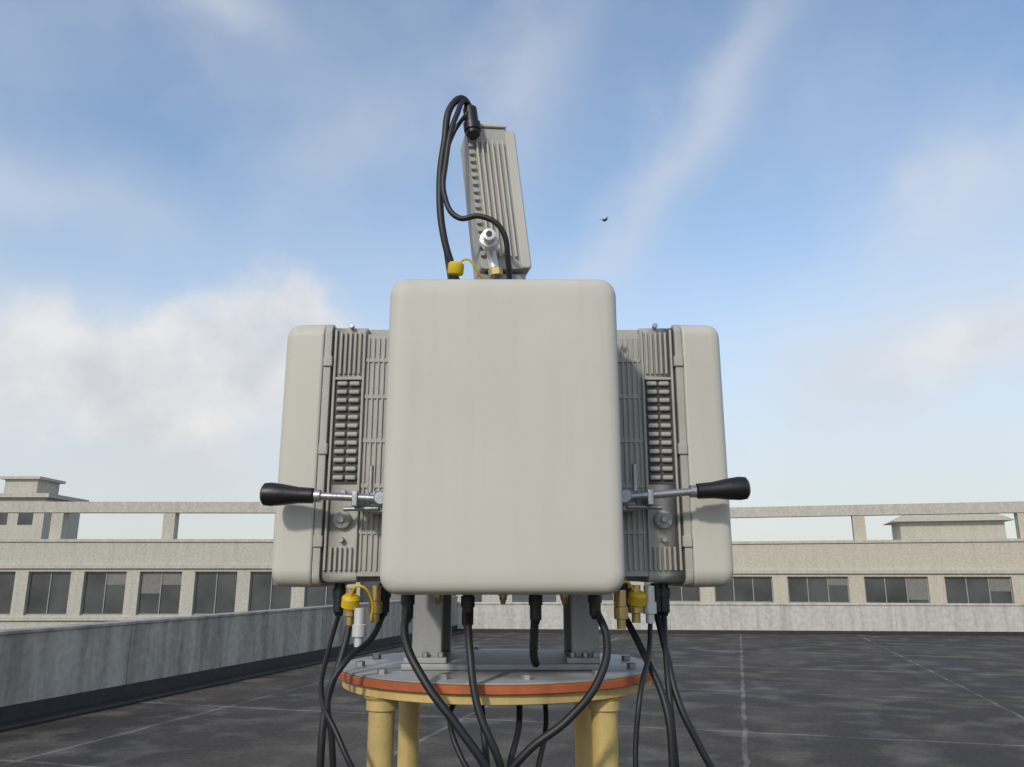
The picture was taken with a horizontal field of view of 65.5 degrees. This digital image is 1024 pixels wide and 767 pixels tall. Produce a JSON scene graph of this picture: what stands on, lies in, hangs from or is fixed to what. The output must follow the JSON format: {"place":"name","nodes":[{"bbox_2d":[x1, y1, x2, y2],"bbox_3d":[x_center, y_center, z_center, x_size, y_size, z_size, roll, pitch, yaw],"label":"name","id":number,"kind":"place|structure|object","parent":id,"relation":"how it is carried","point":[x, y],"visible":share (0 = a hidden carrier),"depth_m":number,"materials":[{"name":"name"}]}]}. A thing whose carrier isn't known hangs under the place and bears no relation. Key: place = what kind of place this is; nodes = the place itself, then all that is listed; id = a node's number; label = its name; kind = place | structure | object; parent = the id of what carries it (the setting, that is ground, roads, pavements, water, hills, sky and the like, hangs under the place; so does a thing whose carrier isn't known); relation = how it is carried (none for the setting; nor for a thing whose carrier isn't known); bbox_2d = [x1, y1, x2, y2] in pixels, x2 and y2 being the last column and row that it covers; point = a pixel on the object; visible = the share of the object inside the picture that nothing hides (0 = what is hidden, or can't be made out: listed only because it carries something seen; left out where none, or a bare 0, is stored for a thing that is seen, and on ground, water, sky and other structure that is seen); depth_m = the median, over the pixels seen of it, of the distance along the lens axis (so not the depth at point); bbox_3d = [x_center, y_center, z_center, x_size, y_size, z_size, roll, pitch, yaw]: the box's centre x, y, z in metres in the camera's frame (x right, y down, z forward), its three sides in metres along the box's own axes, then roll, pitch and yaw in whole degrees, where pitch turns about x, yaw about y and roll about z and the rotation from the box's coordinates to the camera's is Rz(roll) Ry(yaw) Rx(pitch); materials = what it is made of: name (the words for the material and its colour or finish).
{"place":"outdoors","nodes":[
{"label":"outdoors","id":0,"kind":"place"},
{"bbox_2d":[0,498,79,538],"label":"walls","id":1,"kind":"structure","parent":0,"point":[39,528],"depth_m":59.31,"materials":[{"name":"grey concrete"}]},
{"bbox_2d":[0,513,32,524],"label":"windows","id":2,"kind":"structure","parent":1,"relation":"attached to","point":[25,518],"depth_m":59.27,"materials":[{"name":"grey glass"}]},
{"bbox_2d":[0,493,88,501],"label":"roof slab","id":3,"kind":"structure","parent":1,"relation":"on","point":[37,495],"depth_m":59.48,"materials":[{"name":"grey concrete"}]},
{"bbox_2d":[4,479,59,494],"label":"room","id":4,"kind":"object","parent":3,"relation":"on","point":[26,486],"visible":0.64,"depth_m":60.91,"materials":[{"name":"grey concrete"}]},
{"bbox_2d":[0,476,65,483],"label":"slab","id":5,"kind":"structure","parent":4,"relation":"on","point":[34,477],"depth_m":60.72,"materials":[{"name":"grey concrete"}]},
{"bbox_2d":[0,0,1023,540],"label":"sky","id":6,"kind":"structure","parent":0,"point":[833,189],"materials":[{"name":"blue"}]},
{"bbox_2d":[512,595,555,601],"bbox_3d":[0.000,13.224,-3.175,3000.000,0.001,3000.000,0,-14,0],"label":"ground","id":7,"kind":"structure","parent":0,"point":[525,598],"depth_m":465.23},
{"bbox_2d":[0,542,511,629],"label":"front wall","id":8,"kind":"structure","parent":7,"relation":"on","point":[136,553],"depth_m":39.88,"materials":[{"name":"beige concrete"}]},
{"bbox_2d":[0,565,271,620],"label":"string courses","id":9,"kind":"object","parent":8,"relation":"attached to","point":[101,566],"visible":0.44,"depth_m":39.66,"materials":[{"name":"beige concrete"}]},
{"bbox_2d":[0,539,273,541],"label":"roof parapet coping","id":10,"kind":"object","parent":8,"relation":"on","point":[136,540],"visible":0.44,"depth_m":40.08,"materials":[{"name":"grey concrete"}]},
{"bbox_2d":[0,572,456,614],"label":"window frames","id":11,"kind":"structure","parent":8,"relation":"attached to","point":[140,592],"depth_m":39.76,"materials":[{"name":"grey metal"}]},
{"bbox_2d":[107,573,400,600],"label":"blinds","id":12,"kind":"object","parent":11,"relation":"attached to","point":[151,582],"visible":0.25,"depth_m":39.89,"materials":[{"name":"grey fabric"}]},
{"bbox_2d":[0,571,481,613],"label":"glass","id":13,"kind":"object","parent":8,"relation":"attached to","point":[149,602],"visible":0.18,"depth_m":39.76,"materials":[{"name":"black glass"}]},
{"bbox_2d":[556,541,1023,602],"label":"front wall","id":14,"kind":"structure","parent":7,"relation":"on","point":[923,556],"depth_m":40.96,"materials":[{"name":"beige concrete"}]},
{"bbox_2d":[602,576,1011,602],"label":"glass","id":15,"kind":"object","parent":14,"relation":"attached to","point":[956,591],"visible":0.16,"depth_m":41.41,"materials":[{"name":"black glass"}]},
{"bbox_2d":[602,577,1013,602],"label":"window frames","id":16,"kind":"structure","parent":14,"relation":"attached to","point":[847,587],"depth_m":41.39,"materials":[{"name":"grey metal"}]},
{"bbox_2d":[646,578,1010,599],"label":"blinds","id":17,"kind":"object","parent":16,"relation":"attached to","point":[917,588],"visible":0.25,"depth_m":40.35,"materials":[{"name":"grey fabric"}]},
{"bbox_2d":[732,538,1023,543],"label":"roof parapet coping","id":18,"kind":"object","parent":14,"relation":"on","point":[877,541],"depth_m":41.11,"materials":[{"name":"grey concrete"}]},
{"bbox_2d":[733,570,1023,573],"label":"string courses","id":19,"kind":"object","parent":14,"relation":"attached to","point":[878,571],"depth_m":40.76,"materials":[{"name":"beige concrete"}]},
{"bbox_2d":[457,604,1023,635],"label":"wall","id":20,"kind":"structure","parent":0,"point":[832,618],"depth_m":22.00,"materials":[{"name":"grey concrete"}]},
{"bbox_2d":[457,602,1023,605],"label":"coping","id":21,"kind":"object","parent":20,"relation":"on","point":[906,604],"depth_m":22.00,"materials":[{"name":"grey concrete"}]},
{"bbox_2d":[458,629,1023,635],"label":"bitumen upstand","id":22,"kind":"object","parent":20,"relation":"attached to","point":[780,632],"depth_m":21.94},
{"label":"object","id":23,"kind":"object","parent":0,"visible":0},
{"bbox_2d":[851,512,1023,539],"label":"pergola posts","id":24,"kind":"object","parent":23,"relation":"on","point":[858,527],"visible":0.33,"depth_m":41.89,"materials":[{"name":"grey concrete"}]},
{"bbox_2d":[730,501,1023,517],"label":"pergola beams","id":25,"kind":"structure","parent":24,"relation":"on","point":[892,509],"depth_m":41.88,"materials":[{"name":"grey concrete"}]},
{"bbox_2d":[884,514,1013,539],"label":"roof shed","id":26,"kind":"structure","parent":23,"relation":"on","point":[954,526],"depth_m":50.49,"materials":[{"name":"grey concrete"}]},
{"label":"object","id":27,"kind":"object","parent":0,"visible":0},
{"bbox_2d":[48,512,275,538],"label":"pergola posts","id":28,"kind":"object","parent":27,"relation":"on","point":[58,525],"visible":0.34,"depth_m":40.79,"materials":[{"name":"grey concrete"}]},
{"bbox_2d":[0,501,275,513],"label":"pergola beams","id":29,"kind":"structure","parent":28,"relation":"on","point":[154,507],"depth_m":40.93,"materials":[{"name":"grey concrete"}]},
{"bbox_3d":[10.858,8.549,3.012,46.285,11.980,37.850,0,-13,0],"label":"host building","id":30,"kind":"object","parent":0,"visible":0},
{"bbox_2d":[0,632,1023,766],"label":"rooftop floor","id":31,"kind":"structure","parent":30,"relation":"on","point":[785,700],"depth_m":9.23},
{"bbox_2d":[0,598,456,706],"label":"wall","id":32,"kind":"structure","parent":31,"relation":"on","point":[35,666],"depth_m":10.95,"materials":[{"name":"concrete"}]},
{"bbox_2d":[0,625,457,722],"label":"bitumen upstand","id":33,"kind":"object","parent":32,"relation":"attached to","point":[30,709],"visible":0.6,"depth_m":10.96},
{"bbox_2d":[0,596,457,634],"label":"coping","id":34,"kind":"object","parent":32,"relation":"on","point":[69,627],"visible":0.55,"depth_m":10.99,"materials":[{"name":"concrete"}]},
{"bbox_2d":[0,631,464,731],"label":"gutter kerb","id":35,"kind":"structure","parent":31,"relation":"on","point":[37,719],"depth_m":10.70,"materials":[{"name":"grey concrete"}]},
{"bbox_2d":[338,646,655,766],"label":"equipment stand","id":36,"kind":"object","parent":31,"relation":"on","point":[383,684],"visible":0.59,"depth_m":1.04,"materials":[{"name":"painted steel"},{"name":"galvanised steel"}]},
{"bbox_2d":[401,595,599,669],"bbox_3d":[-0.013,0.126,1.266,0.330,0.606,0.260,0,-14,0],"label":"mounting frame","id":37,"kind":"object","parent":36,"relation":"on","point":[431,635],"visible":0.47,"depth_m":1.14,"materials":[{"name":"grey paint"}]},
{"bbox_2d":[272,323,388,586],"bbox_3d":[-0.257,0.127,1.278,0.160,0.385,0.298,0,-14,0],"label":"antenna radio unit","id":38,"kind":"object","parent":37,"relation":"attached to","point":[333,417],"visible":0.66,"depth_m":1.14,"materials":[{"name":"plastic"}]},
{"bbox_2d":[260,465,382,514],"bbox_3d":[-0.253,0.153,1.122,0.174,0.063,0.116,0,-14,0],"label":"clamp lever","id":39,"kind":"object","parent":38,"relation":"attached to","point":[274,494],"visible":0.88,"depth_m":1.07,"materials":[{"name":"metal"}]},
{"bbox_2d":[447,258,482,278],"bbox_3d":[-0.069,-0.175,1.237,0.062,0.037,0.027,3,-14,-12],"label":"protective cap","id":40,"kind":"object","parent":37,"relation":"attached to","point":[455,268],"visible":0.88,"depth_m":1.23,"materials":[{"name":"yellow plastic"}]},
{"bbox_2d":[460,105,530,278],"bbox_3d":[-0.026,-0.275,1.340,0.096,0.393,0.093,-2,-17,-15],"label":"slim radio unit","id":41,"kind":"object","parent":37,"relation":"attached to","point":[491,175],"visible":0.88,"depth_m":1.34,"materials":[{"name":"metal"}]},
{"bbox_2d":[436,95,511,278],"bbox_3d":[-0.061,-0.295,1.294,0.124,0.403,0.071,0,-14,0],"label":"cable","id":42,"kind":"object","parent":41,"relation":"attached to","point":[449,130],"visible":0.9,"depth_m":1.28,"materials":[{"name":"black rubber"}]},
{"bbox_2d":[479,228,502,278],"bbox_3d":[-0.033,-0.209,1.271,0.038,0.066,0.066,0,-14,0],"label":"coaxial connector","id":43,"kind":"object","parent":41,"relation":"attached to","point":[489,240],"visible":1,"depth_m":1.27,"materials":[{"name":"silver metal"}]},
{"bbox_2d":[332,580,670,646],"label":"cable connectors","id":44,"kind":"object","parent":37,"relation":"attached to","point":[650,601],"visible":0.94,"depth_m":1.09,"materials":[{"name":"gold metal"}]},
{"bbox_2d":[380,279,624,628],"bbox_3d":[-0.012,0.093,1.053,0.309,0.445,0.155,0,-14,0],"label":"antenna radio unit","id":45,"kind":"object","parent":37,"relation":"attached to","point":[502,479],"visible":1,"depth_m":0.98,"materials":[{"name":"plastic"}]},
{"bbox_2d":[317,610,714,766],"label":"hanging cables","id":46,"kind":"object","parent":37,"relation":"hanging from","point":[327,722],"visible":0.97,"depth_m":0.99,"materials":[{"name":"black rubber"}]},
{"bbox_2d":[617,323,733,586],"bbox_3d":[0.231,0.127,1.278,0.160,0.385,0.298,0,-14,0],"label":"antenna radio unit","id":47,"kind":"object","parent":37,"relation":"attached to","point":[672,428],"visible":0.83,"depth_m":1.14,"materials":[{"name":"plastic"}]},
{"bbox_2d":[622,464,750,513],"bbox_3d":[0.232,0.151,1.123,0.181,0.063,0.116,0,-14,0],"label":"clamp lever","id":48,"kind":"object","parent":47,"relation":"attached to","point":[735,488],"visible":0.89,"depth_m":1.07,"materials":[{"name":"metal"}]}
]}

